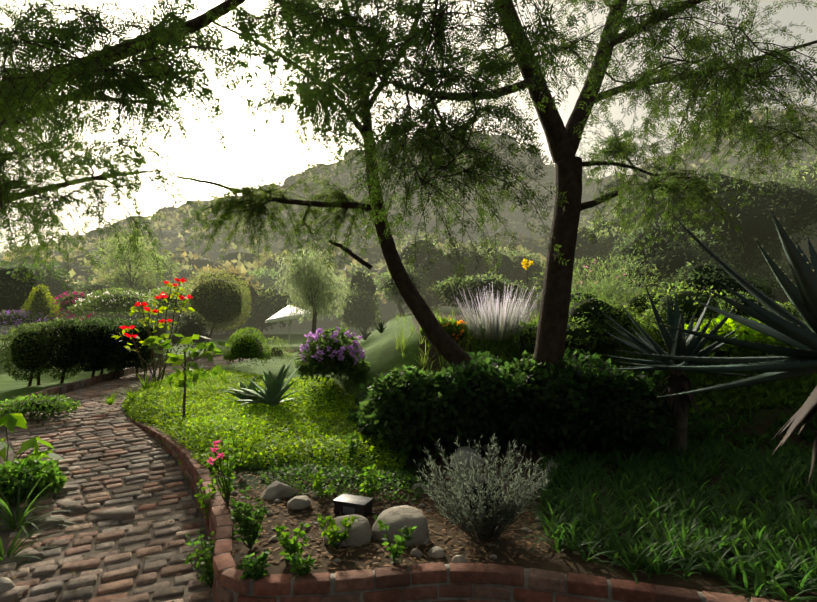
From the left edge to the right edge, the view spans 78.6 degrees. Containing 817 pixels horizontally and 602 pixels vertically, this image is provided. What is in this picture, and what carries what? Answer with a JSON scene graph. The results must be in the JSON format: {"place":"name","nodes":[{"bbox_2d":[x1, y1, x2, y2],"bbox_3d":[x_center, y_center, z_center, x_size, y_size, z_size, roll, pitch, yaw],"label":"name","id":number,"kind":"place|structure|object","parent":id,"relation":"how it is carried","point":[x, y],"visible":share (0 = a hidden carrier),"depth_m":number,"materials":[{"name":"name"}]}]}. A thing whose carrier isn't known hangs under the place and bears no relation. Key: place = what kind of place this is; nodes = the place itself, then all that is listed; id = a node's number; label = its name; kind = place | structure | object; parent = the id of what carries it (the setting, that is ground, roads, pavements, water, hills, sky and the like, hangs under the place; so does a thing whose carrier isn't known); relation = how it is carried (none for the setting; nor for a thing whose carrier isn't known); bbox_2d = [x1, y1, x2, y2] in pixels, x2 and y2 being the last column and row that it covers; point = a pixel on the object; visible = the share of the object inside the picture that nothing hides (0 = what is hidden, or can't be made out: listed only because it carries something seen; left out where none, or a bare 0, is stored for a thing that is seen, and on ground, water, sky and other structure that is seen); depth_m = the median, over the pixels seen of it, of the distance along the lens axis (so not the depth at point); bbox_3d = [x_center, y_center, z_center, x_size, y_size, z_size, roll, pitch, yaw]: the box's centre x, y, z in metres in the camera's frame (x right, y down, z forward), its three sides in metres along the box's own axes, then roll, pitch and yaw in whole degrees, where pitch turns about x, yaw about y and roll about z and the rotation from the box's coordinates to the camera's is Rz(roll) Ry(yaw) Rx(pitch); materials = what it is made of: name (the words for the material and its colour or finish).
{"place":"outdoors","nodes":[
{"label":"outdoors","id":0,"kind":"place"},
{"bbox_2d":[0,142,816,601],"bbox_3d":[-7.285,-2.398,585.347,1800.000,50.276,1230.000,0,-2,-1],"label":"ground","id":1,"kind":"structure","parent":0,"point":[384,354],"depth_m":4.51,"materials":[{"name":"brown soil"}]},
{"bbox_2d":[0,347,264,418],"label":"path kerb","id":2,"kind":"structure","parent":1,"relation":"on","point":[72,386],"depth_m":10.72,"materials":[{"name":"brick"}]},
{"bbox_2d":[0,351,294,601],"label":"path pavers","id":3,"kind":"object","parent":1,"relation":"on","point":[152,563],"visible":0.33,"depth_m":4.62,"materials":[{"name":"brick"}]},
{"bbox_2d":[0,466,134,601],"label":"flagstones","id":4,"kind":"object","parent":3,"relation":"on","point":[120,514],"visible":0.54,"depth_m":4.34,"materials":[{"name":"beige stone"}]},
{"bbox_2d":[0,363,225,601],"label":"path litter","id":5,"kind":"object","parent":3,"relation":"on","point":[109,518],"visible":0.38,"depth_m":4.37,"materials":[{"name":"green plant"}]},
{"bbox_2d":[0,0,423,291],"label":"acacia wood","id":6,"kind":"object","parent":1,"relation":"on","point":[29,95],"visible":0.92,"depth_m":4.42,"materials":[{"name":"green plant"}]},
{"bbox_2d":[265,303,309,343],"bbox_3d":[-5.684,1.086,23.843,2.152,2.030,2.151,-1,-2,22],"label":"parasol","id":7,"kind":"object","parent":1,"relation":"on","point":[279,315],"depth_m":23.19,"materials":[{"name":"white fabric"}]},
{"bbox_2d":[0,259,637,464],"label":"flowers","id":8,"kind":"object","parent":1,"relation":"on","point":[491,328],"visible":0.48,"depth_m":7.88,"materials":[{"name":"grass"},{"name":"leaf"}]},
{"bbox_2d":[4,250,687,587],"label":"stems and trunks","id":9,"kind":"object","parent":1,"relation":"on","point":[680,431],"visible":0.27,"depth_m":4.05,"materials":[{"name":"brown plant"}]},
{"bbox_2d":[333,494,379,517],"bbox_3d":[-0.294,1.636,3.902,0.585,0.148,0.199,-1,-2,14],"label":"garden light","id":10,"kind":"object","parent":1,"relation":"on","point":[346,504],"visible":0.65,"depth_m":3.89,"materials":[{"name":"black metal"}]},
{"bbox_2d":[196,469,548,588],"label":"leaf litter","id":11,"kind":"object","parent":1,"relation":"on","point":[348,550],"visible":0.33,"depth_m":3.49,"materials":[{"name":"brown plant"}]},
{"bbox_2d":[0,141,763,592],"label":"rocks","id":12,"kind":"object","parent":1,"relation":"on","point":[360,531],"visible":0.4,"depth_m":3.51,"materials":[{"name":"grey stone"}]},
{"bbox_2d":[0,253,816,601],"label":"garden foliage","id":13,"kind":"object","parent":1,"relation":"on","point":[510,367],"visible":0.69,"depth_m":5.38,"materials":[{"name":"green plant"}]},
{"bbox_2d":[0,105,816,508],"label":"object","id":14,"kind":"object","parent":1,"relation":"on","point":[758,225],"visible":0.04,"depth_m":18.17,"materials":[{"name":"green plant"}]},
{"bbox_2d":[0,151,816,336],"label":"trees","id":15,"kind":"object","parent":1,"relation":"on","point":[304,271],"visible":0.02,"depth_m":20.83,"materials":[{"name":"green plant"}]},
{"bbox_2d":[0,99,816,329],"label":"hill scrub","id":16,"kind":"object","parent":1,"relation":"on","point":[254,264],"depth_m":83.58,"materials":[{"name":"green plant"}]},
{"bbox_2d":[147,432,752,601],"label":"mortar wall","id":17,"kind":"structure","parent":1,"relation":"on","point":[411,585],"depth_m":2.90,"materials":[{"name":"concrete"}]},
{"bbox_2d":[129,417,786,601],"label":"brick edging","id":18,"kind":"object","parent":1,"relation":"on","point":[428,573],"depth_m":2.90,"materials":[{"name":"red brick"}]},
{"bbox_2d":[177,0,816,453],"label":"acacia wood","id":19,"kind":"object","parent":1,"relation":"on","point":[741,76],"visible":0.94,"depth_m":4.67,"materials":[{"name":"brown plant"}]},
{"bbox_2d":[222,207,816,482],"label":"succulents","id":20,"kind":"object","parent":1,"relation":"on","point":[688,344],"visible":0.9,"depth_m":4.00,"materials":[{"name":"green plant"}]},
{"bbox_2d":[0,0,816,333],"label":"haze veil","id":21,"kind":"object","parent":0,"point":[388,180],"depth_m":33.21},
{"bbox_2d":[0,0,816,349],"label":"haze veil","id":22,"kind":"object","parent":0,"point":[404,194],"depth_m":21.07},
{"bbox_2d":[0,0,816,252],"label":"sky","id":23,"kind":"structure","parent":0,"point":[251,156],"materials":[{"name":"white"}]},
{"bbox_2d":[1,106,816,257],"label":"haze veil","id":24,"kind":"object","parent":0,"point":[414,203],"depth_m":70.49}
]}

